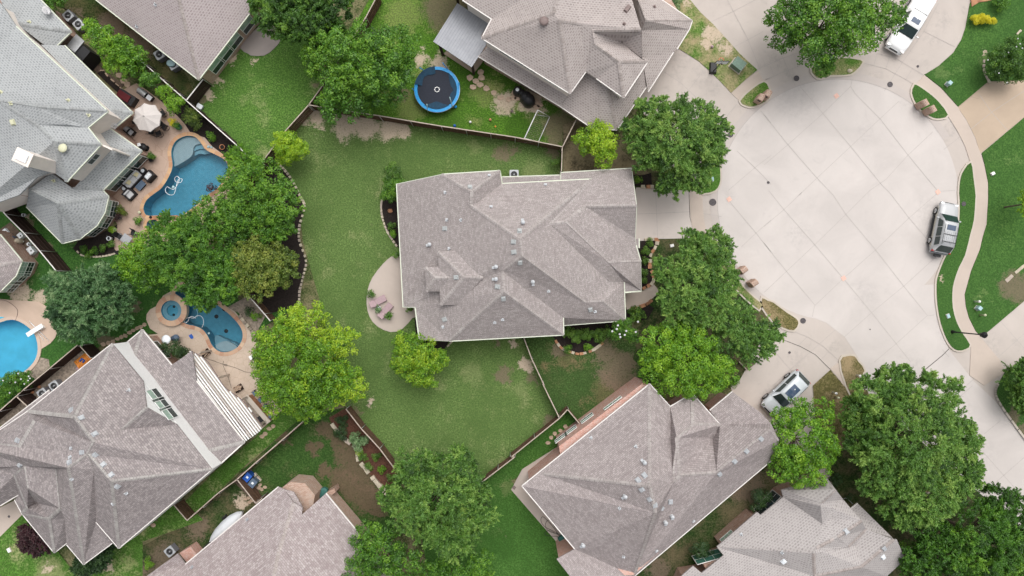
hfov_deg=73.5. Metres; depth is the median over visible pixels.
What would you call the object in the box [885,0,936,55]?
parked pickup
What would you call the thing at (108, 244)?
shrub
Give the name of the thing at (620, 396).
window
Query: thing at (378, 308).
potted plant
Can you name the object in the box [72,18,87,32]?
air conditioner
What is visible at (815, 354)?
kerb
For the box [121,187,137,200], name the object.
outdoor armchair
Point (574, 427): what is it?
window
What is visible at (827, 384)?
lawn
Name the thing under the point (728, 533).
window
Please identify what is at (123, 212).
shrub
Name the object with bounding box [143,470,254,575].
lawn
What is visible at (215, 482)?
lawn
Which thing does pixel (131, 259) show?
broadleaf tree
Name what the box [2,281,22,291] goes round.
window
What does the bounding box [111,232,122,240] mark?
patio chair
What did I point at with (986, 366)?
sidewalk
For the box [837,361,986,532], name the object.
broadleaf tree
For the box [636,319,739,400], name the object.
broadleaf tree
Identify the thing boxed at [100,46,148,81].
broadleaf tree
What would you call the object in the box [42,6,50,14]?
satellite dish
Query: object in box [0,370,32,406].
flowering shrub
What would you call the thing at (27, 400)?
fence
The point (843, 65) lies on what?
verge
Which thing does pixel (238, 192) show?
broadleaf tree
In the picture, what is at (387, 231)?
stone edging
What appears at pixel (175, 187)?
hose
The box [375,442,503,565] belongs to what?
broadleaf tree
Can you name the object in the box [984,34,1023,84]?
flowering shrub
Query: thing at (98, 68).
planting bed
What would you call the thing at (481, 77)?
stepping stone
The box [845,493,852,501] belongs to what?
shrub
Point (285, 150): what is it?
broadleaf tree
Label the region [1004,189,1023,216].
broadleaf tree
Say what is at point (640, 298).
front walk
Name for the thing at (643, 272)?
box shrub
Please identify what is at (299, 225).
stone edging
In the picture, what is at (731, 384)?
shrub
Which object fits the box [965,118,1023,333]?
lawn
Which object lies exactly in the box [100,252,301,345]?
lawn
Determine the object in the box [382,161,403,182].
shrub
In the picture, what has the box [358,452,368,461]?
shrub
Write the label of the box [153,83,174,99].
shrub
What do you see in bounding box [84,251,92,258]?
shrub
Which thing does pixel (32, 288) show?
lawn
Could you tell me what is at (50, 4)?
broadleaf tree
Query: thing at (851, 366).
verge
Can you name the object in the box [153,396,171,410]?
window
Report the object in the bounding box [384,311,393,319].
potted plant
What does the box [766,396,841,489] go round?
broadleaf tree
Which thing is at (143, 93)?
gas grill
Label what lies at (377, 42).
broadleaf tree
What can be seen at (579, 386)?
lawn
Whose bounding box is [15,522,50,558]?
maple tree
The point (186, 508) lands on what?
fence
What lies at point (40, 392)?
air conditioner
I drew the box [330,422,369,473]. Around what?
stone edging
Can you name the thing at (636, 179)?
shrub
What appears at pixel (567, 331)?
box shrub
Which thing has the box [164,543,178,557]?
air conditioner
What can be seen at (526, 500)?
patio
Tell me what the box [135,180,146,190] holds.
coffee table
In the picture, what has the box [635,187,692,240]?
driveway
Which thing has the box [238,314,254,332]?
stone edging
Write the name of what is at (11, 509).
driveway
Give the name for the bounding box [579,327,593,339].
box shrub
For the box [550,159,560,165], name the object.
shrub
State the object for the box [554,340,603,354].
stone edging
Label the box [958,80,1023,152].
driveway
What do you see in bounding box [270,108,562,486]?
lawn
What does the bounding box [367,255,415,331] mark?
patio
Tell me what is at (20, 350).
swimming pool
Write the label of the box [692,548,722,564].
window
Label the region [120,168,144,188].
outdoor sofa
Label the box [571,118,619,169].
broadleaf tree
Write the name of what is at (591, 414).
window
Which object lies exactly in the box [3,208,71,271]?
fence
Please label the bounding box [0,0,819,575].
ground
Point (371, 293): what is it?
potted plant
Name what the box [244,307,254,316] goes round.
shrub
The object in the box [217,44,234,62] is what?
window
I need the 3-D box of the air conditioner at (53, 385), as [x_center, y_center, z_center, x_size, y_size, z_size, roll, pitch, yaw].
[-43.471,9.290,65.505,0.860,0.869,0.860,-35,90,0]
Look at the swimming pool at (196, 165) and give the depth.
67.30 m
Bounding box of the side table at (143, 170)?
[140,167,147,173]
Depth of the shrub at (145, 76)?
63.25 m
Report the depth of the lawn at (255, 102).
65.99 m
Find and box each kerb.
[689,205,948,369]
[701,165,721,194]
[717,240,761,311]
[738,80,771,108]
[760,296,799,331]
[809,57,864,79]
[838,354,929,493]
[910,83,949,119]
[934,160,976,351]
[995,384,1023,437]
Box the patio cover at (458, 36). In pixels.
[433,0,487,74]
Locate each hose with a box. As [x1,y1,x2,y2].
[165,176,181,194]
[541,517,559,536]
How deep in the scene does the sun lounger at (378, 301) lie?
65.58 m
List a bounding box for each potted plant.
[107,226,116,233]
[115,205,124,214]
[115,213,121,221]
[133,216,142,224]
[146,152,156,159]
[167,118,176,125]
[172,121,181,129]
[365,289,375,297]
[374,304,381,313]
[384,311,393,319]
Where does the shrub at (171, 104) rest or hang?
on the planting bed at (221, 137)
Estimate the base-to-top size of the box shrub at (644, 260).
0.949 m
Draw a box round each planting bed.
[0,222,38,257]
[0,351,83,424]
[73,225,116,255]
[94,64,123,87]
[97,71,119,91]
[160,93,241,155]
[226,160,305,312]
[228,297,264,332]
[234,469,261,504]
[329,408,397,491]
[382,176,398,247]
[415,319,447,348]
[553,305,653,352]
[633,173,651,185]
[638,241,654,286]
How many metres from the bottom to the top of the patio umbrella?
2.965 m
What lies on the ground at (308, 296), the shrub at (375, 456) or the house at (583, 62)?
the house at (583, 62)
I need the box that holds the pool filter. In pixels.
[14,238,23,243]
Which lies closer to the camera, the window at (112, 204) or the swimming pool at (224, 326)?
the window at (112, 204)
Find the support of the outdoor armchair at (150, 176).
on the pool deck at (158, 166)
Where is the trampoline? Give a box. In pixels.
[412,62,459,112]
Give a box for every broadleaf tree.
[39,258,137,346]
[43,0,67,13]
[81,18,147,73]
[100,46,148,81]
[110,229,173,294]
[139,208,251,314]
[187,154,306,251]
[221,143,262,168]
[223,230,300,303]
[246,0,353,48]
[249,300,369,424]
[270,130,309,166]
[298,15,421,124]
[341,519,422,575]
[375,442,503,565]
[389,329,449,388]
[416,548,495,575]
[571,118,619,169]
[617,91,734,201]
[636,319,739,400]
[650,223,786,370]
[761,0,908,77]
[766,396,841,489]
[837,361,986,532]
[898,481,1023,575]
[995,356,1023,417]
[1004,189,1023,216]
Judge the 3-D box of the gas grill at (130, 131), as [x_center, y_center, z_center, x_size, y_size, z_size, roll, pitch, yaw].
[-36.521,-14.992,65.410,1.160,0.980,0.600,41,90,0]
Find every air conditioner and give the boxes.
[36,387,51,396]
[48,379,61,389]
[62,9,77,23]
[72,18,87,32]
[153,50,168,62]
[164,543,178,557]
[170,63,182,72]
[510,170,518,175]
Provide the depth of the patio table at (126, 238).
65.18 m
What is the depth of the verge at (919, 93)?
65.86 m
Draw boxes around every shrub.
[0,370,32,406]
[80,244,87,254]
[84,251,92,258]
[89,246,98,254]
[99,244,105,252]
[106,239,114,247]
[118,207,127,215]
[138,68,160,87]
[144,555,154,569]
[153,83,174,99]
[158,338,188,357]
[163,93,185,116]
[171,345,190,359]
[181,105,202,130]
[205,131,215,141]
[206,182,216,191]
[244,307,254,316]
[249,311,262,321]
[333,422,347,441]
[334,414,348,424]
[348,430,369,452]
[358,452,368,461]
[364,462,373,470]
[371,453,382,461]
[377,465,386,474]
[379,185,396,203]
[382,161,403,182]
[384,177,406,197]
[386,473,395,482]
[387,222,396,229]
[389,230,395,237]
[392,251,399,258]
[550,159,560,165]
[563,326,570,337]
[563,345,571,353]
[567,327,580,343]
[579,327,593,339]
[583,343,593,350]
[591,328,609,343]
[600,324,610,334]
[627,305,645,323]
[634,175,642,183]
[641,245,650,255]
[641,268,647,276]
[641,276,646,283]
[642,256,649,265]
[645,237,653,246]
[672,0,682,10]
[689,542,713,559]
[727,375,739,388]
[749,488,772,512]
[829,473,842,488]
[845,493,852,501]
[897,538,929,571]
[969,13,996,24]
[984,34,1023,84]
[991,0,1010,11]
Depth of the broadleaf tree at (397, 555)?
60.62 m
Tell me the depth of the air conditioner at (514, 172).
65.09 m
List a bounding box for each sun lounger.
[368,295,386,307]
[377,302,393,318]
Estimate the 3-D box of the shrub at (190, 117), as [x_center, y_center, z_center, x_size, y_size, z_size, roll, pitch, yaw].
[-30.116,-16.021,64.972,1.996,2.168,2.477,0,90,0]
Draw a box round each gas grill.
[123,126,136,135]
[136,87,154,101]
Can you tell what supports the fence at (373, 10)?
on the lawn at (478, 107)
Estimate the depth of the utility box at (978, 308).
65.49 m
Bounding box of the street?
[767,284,1023,525]
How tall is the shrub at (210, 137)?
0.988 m
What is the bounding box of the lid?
[166,59,175,66]
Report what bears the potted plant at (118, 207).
on the pool deck at (158, 166)
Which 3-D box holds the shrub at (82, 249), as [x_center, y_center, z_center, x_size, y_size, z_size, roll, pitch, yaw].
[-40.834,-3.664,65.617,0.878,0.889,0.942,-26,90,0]
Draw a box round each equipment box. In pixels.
[17,232,25,238]
[26,246,37,254]
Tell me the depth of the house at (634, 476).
60.30 m
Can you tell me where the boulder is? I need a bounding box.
[30,357,49,378]
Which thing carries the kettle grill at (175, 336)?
on the pool deck at (240, 359)
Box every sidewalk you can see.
[690,191,705,232]
[731,71,762,99]
[830,363,844,385]
[917,75,1003,384]
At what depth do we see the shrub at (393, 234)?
65.39 m
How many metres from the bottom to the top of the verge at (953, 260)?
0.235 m
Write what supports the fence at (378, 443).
on the lawn at (488, 404)
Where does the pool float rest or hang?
on the foam mat
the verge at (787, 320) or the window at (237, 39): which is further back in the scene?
the verge at (787, 320)
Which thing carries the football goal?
on the lawn at (478, 107)
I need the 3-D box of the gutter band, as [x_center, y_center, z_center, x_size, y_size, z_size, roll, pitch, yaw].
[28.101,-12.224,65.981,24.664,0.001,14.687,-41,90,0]
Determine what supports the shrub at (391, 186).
on the planting bed at (392, 217)
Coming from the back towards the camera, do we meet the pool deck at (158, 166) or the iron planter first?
the pool deck at (158, 166)
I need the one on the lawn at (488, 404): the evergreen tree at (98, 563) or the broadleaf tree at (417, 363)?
the broadleaf tree at (417, 363)
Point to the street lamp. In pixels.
(983, 334)
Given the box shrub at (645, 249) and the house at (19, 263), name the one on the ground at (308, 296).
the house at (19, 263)
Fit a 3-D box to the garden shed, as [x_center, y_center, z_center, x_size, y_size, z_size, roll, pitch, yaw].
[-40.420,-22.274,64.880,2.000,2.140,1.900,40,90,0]
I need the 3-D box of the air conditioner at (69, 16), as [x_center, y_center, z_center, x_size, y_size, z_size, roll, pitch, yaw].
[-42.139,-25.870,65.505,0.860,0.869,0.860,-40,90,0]
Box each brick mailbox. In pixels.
[737,266,747,274]
[746,279,758,287]
[753,93,764,104]
[762,89,771,100]
[914,99,928,109]
[922,105,936,115]
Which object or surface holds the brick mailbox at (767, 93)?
on the verge at (748, 98)
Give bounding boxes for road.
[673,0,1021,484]
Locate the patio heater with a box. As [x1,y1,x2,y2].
[161,335,172,343]
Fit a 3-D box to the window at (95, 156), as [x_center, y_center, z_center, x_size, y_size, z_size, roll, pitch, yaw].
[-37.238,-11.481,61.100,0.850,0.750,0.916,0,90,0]
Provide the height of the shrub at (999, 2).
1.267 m
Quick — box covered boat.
[203,511,243,547]
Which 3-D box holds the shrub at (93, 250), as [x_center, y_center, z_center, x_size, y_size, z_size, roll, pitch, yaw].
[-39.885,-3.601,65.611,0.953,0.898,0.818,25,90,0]
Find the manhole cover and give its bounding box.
[709,199,715,205]
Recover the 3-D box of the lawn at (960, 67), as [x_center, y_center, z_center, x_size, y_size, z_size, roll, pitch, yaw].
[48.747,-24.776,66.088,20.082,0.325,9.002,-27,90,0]
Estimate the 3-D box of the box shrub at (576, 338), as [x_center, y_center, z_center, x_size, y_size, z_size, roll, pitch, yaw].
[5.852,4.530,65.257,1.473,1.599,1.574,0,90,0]
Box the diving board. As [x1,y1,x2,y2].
[26,323,44,336]
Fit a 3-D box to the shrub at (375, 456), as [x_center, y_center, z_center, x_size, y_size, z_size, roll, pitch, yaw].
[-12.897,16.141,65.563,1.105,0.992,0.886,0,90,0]
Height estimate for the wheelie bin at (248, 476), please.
1.064 m
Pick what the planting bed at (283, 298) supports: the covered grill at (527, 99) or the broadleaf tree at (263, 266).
the broadleaf tree at (263, 266)
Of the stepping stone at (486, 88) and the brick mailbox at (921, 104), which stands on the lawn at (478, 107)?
the stepping stone at (486, 88)
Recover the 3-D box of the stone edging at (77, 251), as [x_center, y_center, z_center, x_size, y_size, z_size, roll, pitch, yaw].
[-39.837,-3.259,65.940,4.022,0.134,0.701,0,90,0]
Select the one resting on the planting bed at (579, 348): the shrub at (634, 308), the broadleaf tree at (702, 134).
the shrub at (634, 308)
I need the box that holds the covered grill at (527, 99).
[513,86,534,107]
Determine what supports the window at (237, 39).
in the house at (198, 40)
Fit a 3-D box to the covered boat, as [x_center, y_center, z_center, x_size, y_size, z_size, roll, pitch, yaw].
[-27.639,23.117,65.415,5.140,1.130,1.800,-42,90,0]
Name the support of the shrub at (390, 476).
on the planting bed at (370, 448)
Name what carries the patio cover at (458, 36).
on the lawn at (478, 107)
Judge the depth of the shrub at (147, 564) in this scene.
65.19 m
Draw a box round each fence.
[0,343,90,418]
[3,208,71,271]
[17,393,36,405]
[80,343,99,357]
[98,23,242,150]
[173,417,309,520]
[186,79,212,105]
[237,475,268,503]
[248,289,274,320]
[249,105,314,183]
[308,0,382,110]
[308,105,561,150]
[346,404,402,479]
[481,406,579,481]
[524,338,559,416]
[559,120,576,173]
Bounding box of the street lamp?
[951,330,987,337]
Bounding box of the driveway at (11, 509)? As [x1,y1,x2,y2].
[0,501,21,535]
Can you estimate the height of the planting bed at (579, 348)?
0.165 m
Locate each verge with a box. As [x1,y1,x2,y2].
[703,159,719,192]
[714,247,762,308]
[741,82,768,106]
[762,298,797,329]
[812,58,861,77]
[841,356,928,491]
[912,85,947,117]
[937,163,975,349]
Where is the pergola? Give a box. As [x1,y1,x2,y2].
[187,350,265,440]
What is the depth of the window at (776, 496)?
64.17 m
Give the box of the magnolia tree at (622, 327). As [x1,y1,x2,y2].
[607,317,640,343]
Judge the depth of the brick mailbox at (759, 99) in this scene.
64.78 m
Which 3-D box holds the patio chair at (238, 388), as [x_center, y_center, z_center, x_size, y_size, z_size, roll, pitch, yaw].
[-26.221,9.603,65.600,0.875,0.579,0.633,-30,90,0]
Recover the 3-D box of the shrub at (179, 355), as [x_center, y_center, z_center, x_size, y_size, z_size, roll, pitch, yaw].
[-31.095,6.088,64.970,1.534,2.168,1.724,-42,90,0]
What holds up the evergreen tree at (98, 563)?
on the ground at (308, 296)
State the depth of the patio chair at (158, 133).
65.42 m
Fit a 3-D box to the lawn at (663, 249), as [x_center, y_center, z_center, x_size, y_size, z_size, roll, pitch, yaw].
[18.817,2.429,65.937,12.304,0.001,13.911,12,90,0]
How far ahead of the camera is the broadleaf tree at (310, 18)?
59.86 m
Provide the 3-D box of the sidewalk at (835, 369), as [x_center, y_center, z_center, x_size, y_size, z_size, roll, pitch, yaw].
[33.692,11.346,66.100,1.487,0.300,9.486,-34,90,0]
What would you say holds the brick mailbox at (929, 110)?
on the verge at (919, 93)
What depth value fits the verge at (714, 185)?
65.86 m
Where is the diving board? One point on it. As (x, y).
(41, 326)
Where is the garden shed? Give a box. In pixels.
[67,34,101,69]
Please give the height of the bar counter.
1.010 m
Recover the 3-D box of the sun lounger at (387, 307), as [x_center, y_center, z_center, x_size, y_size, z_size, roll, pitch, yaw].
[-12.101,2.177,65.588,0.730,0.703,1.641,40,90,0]
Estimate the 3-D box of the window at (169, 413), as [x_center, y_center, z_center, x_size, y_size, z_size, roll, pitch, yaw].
[-30.292,11.012,60.650,0.847,1.800,1.050,0,90,0]
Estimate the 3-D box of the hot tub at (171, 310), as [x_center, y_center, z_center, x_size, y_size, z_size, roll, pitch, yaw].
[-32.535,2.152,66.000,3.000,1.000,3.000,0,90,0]
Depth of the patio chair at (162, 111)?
65.42 m
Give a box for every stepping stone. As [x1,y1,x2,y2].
[124,82,130,87]
[467,75,472,80]
[477,82,483,87]
[478,74,484,80]
[483,85,489,90]
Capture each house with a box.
[0,0,148,243]
[0,230,38,292]
[0,329,245,564]
[96,0,261,83]
[147,474,396,575]
[396,168,641,341]
[462,0,692,130]
[522,377,778,575]
[674,475,903,575]
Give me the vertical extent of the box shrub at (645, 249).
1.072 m
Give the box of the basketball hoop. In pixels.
[709,58,729,73]
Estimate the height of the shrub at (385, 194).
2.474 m
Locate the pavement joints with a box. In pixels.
[645,2,1023,495]
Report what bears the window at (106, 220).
in the house at (71, 159)
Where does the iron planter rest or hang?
on the pool deck at (158, 166)
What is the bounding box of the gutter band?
[710,73,948,299]
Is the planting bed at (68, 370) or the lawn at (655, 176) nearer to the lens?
the lawn at (655, 176)
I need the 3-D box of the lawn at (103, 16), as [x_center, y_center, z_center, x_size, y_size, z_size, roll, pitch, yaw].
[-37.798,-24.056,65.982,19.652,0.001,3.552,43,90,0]
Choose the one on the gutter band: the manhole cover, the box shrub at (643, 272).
the manhole cover
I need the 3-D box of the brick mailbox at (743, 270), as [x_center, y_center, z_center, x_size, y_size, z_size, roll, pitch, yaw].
[21.893,-1.703,65.219,0.640,1.362,0.600,-35,90,0]
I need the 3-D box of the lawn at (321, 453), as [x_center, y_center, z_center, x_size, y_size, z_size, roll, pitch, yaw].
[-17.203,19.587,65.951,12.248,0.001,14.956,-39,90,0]
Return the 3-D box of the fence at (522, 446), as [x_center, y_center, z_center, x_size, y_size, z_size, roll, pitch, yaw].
[1.430,14.612,65.031,10.903,1.962,2.260,-28,90,0]
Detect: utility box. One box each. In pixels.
[728,56,746,74]
[944,80,952,86]
[974,305,982,310]
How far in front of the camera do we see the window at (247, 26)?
64.42 m
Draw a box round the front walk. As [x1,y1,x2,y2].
[625,284,658,308]
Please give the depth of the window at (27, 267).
64.59 m
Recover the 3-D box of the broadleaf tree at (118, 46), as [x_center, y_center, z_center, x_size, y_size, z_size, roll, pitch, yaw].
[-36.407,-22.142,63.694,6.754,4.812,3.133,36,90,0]
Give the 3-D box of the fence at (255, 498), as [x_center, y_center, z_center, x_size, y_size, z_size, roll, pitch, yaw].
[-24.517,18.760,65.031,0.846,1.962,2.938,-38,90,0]
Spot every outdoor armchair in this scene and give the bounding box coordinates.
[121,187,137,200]
[142,170,157,182]
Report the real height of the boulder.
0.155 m
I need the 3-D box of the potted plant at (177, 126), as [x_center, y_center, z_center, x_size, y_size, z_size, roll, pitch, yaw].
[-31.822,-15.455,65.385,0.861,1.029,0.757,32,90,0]
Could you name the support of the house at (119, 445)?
on the ground at (308, 296)
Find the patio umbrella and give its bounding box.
[133,103,162,131]
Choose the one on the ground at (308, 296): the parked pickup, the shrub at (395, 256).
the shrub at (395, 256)
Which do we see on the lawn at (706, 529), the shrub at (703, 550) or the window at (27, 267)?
the shrub at (703, 550)
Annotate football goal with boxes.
[524,110,549,140]
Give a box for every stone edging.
[76,250,114,257]
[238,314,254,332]
[279,163,306,304]
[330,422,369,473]
[370,475,385,495]
[380,199,397,246]
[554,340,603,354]
[630,299,652,308]
[641,185,653,188]
[642,238,659,289]
[982,59,990,83]
[1005,264,1023,281]
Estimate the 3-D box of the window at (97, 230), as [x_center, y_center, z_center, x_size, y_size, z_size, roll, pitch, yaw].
[-39.276,-5.366,64.500,1.251,1.950,0.995,0,90,0]
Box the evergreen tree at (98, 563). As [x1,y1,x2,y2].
[68,543,116,575]
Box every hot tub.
[143,217,158,234]
[155,295,188,325]
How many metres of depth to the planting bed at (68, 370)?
65.94 m
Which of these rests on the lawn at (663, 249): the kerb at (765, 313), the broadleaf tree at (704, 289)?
the broadleaf tree at (704, 289)
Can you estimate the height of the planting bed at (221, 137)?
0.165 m
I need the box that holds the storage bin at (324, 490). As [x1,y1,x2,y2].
[320,487,327,497]
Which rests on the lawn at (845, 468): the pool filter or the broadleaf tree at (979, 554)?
the broadleaf tree at (979, 554)
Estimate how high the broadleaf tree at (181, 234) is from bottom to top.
7.508 m
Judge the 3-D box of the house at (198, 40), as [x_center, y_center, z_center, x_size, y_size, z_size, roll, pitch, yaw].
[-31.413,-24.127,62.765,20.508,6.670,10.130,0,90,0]
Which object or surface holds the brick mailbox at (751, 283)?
on the kerb at (756, 308)
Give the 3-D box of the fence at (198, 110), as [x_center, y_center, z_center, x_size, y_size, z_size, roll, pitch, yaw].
[-31.710,-18.592,65.031,19.388,1.962,0.349,41,90,0]
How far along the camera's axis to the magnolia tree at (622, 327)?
62.87 m
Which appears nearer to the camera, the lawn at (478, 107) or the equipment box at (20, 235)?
the equipment box at (20, 235)
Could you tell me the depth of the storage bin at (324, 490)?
65.36 m
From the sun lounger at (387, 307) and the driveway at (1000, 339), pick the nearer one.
the sun lounger at (387, 307)
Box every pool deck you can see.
[0,299,56,383]
[113,83,234,253]
[146,282,281,437]
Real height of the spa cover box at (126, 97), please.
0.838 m
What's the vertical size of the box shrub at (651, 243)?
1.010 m
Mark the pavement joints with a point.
(833, 195)
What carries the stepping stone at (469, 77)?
on the lawn at (478, 107)
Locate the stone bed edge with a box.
[970,0,990,6]
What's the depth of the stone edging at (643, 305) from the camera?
65.81 m
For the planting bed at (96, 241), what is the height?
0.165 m
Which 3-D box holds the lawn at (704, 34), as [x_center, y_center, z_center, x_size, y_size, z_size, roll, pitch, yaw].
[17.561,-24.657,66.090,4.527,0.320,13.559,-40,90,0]
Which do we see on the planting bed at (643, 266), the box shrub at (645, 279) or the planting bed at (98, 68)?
the box shrub at (645, 279)
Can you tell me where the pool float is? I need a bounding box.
[74,353,91,368]
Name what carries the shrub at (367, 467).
on the planting bed at (370, 448)
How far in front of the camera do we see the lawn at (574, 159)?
65.93 m
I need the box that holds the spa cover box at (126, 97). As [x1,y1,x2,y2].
[116,88,138,107]
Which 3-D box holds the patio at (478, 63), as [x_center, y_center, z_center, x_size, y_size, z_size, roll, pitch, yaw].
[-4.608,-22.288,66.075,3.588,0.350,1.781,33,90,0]
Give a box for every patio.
[240,27,279,55]
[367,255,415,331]
[444,51,482,71]
[511,448,560,540]
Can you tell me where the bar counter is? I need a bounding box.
[244,394,270,424]
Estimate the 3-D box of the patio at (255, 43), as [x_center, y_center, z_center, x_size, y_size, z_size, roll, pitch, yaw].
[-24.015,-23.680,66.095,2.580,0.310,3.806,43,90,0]
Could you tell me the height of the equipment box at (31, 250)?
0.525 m
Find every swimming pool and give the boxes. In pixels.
[0,316,41,384]
[140,132,231,219]
[171,282,246,355]
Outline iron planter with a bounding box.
[137,143,148,150]
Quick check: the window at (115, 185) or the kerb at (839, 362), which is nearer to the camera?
the window at (115, 185)
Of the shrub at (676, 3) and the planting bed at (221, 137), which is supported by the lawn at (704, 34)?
the shrub at (676, 3)
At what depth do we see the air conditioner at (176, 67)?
65.23 m
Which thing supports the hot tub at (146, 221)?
in the pool deck at (158, 166)
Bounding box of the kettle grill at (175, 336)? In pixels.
[172,334,181,340]
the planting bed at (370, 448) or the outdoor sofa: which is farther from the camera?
the planting bed at (370, 448)
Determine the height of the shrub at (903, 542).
3.560 m
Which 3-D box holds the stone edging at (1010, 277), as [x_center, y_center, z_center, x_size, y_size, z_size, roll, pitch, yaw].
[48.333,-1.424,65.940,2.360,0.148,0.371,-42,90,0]
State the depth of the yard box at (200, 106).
65.57 m
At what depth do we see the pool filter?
65.22 m
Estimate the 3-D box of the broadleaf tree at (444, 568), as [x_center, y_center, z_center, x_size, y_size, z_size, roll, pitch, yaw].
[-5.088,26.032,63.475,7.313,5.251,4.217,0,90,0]
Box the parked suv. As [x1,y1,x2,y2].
[927,201,960,256]
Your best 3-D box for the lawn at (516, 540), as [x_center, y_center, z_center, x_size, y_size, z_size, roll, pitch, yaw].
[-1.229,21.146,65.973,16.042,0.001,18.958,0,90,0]
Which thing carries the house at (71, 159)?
on the ground at (308, 296)
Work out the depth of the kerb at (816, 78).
65.90 m
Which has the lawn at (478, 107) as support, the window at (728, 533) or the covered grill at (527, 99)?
the covered grill at (527, 99)
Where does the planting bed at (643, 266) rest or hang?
on the ground at (308, 296)
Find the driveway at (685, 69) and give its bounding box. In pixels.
[640,49,745,162]
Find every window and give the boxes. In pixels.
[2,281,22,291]
[9,273,27,284]
[18,262,34,276]
[86,227,104,236]
[87,153,100,164]
[98,216,113,228]
[105,200,118,217]
[106,176,125,191]
[116,165,137,180]
[127,155,147,170]
[146,388,164,401]
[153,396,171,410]
[160,405,178,419]
[209,56,225,73]
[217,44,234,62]
[227,32,243,50]
[240,16,253,34]
[555,431,566,442]
[564,424,576,435]
[580,412,593,423]
[611,395,621,403]
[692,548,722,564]
[719,530,732,541]
[754,490,781,513]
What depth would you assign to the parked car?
64.65 m
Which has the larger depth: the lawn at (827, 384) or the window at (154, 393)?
the lawn at (827, 384)
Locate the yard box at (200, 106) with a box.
[196,103,203,109]
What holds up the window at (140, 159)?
in the house at (71, 159)
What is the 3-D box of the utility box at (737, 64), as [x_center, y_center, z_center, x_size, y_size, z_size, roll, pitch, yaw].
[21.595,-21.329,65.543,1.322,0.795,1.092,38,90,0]
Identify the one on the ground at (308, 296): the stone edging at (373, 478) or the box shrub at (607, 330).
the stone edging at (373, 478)
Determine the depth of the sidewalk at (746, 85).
65.95 m
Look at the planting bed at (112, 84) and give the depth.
65.94 m
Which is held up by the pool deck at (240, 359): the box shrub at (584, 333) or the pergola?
the pergola
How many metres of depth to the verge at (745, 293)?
65.86 m
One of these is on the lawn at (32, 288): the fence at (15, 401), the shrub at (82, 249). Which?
the fence at (15, 401)
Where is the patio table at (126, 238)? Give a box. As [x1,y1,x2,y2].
[120,233,131,244]
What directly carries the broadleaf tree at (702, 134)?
on the ground at (308, 296)
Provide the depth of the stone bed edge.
65.85 m
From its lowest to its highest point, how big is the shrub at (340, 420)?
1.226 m
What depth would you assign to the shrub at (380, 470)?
65.16 m
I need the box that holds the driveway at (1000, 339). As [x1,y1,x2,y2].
[981,302,1023,368]
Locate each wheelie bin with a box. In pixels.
[242,471,254,481]
[247,476,259,488]
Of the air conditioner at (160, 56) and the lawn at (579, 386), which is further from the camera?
the lawn at (579, 386)
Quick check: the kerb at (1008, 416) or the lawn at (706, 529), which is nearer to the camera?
the kerb at (1008, 416)
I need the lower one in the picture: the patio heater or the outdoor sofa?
the patio heater
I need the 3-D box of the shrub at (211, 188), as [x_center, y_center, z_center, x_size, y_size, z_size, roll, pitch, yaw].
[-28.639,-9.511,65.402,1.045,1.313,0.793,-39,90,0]
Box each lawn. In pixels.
[0,204,126,408]
[0,498,202,575]
[60,0,193,97]
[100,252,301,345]
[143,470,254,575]
[186,409,300,511]
[196,22,326,157]
[243,407,399,544]
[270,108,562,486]
[318,0,574,145]
[421,410,575,575]
[522,334,656,418]
[563,119,648,174]
[633,239,770,383]
[636,443,799,575]
[652,173,685,189]
[675,0,756,92]
[813,370,868,455]
[827,421,1023,575]
[925,0,1023,105]
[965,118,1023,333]
[997,367,1023,434]
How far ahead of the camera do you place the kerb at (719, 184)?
65.90 m
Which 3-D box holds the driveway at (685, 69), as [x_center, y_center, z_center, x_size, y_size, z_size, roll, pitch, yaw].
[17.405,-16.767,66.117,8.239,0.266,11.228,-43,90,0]
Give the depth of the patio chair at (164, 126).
65.42 m
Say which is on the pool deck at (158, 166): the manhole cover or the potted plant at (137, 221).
the potted plant at (137, 221)
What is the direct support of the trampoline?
on the lawn at (478, 107)
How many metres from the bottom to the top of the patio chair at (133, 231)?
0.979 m
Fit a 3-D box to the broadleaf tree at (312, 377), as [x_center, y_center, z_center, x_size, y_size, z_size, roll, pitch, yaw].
[-18.290,6.643,62.131,10.747,7.937,11.311,0,90,0]
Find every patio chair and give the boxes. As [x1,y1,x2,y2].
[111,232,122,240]
[128,228,136,236]
[153,130,163,137]
[158,108,166,116]
[160,123,168,130]
[201,348,210,356]
[233,384,243,392]
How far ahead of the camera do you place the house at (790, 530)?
61.41 m
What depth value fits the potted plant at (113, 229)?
65.23 m
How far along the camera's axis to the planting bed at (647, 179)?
65.94 m
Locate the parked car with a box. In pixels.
[761,369,810,415]

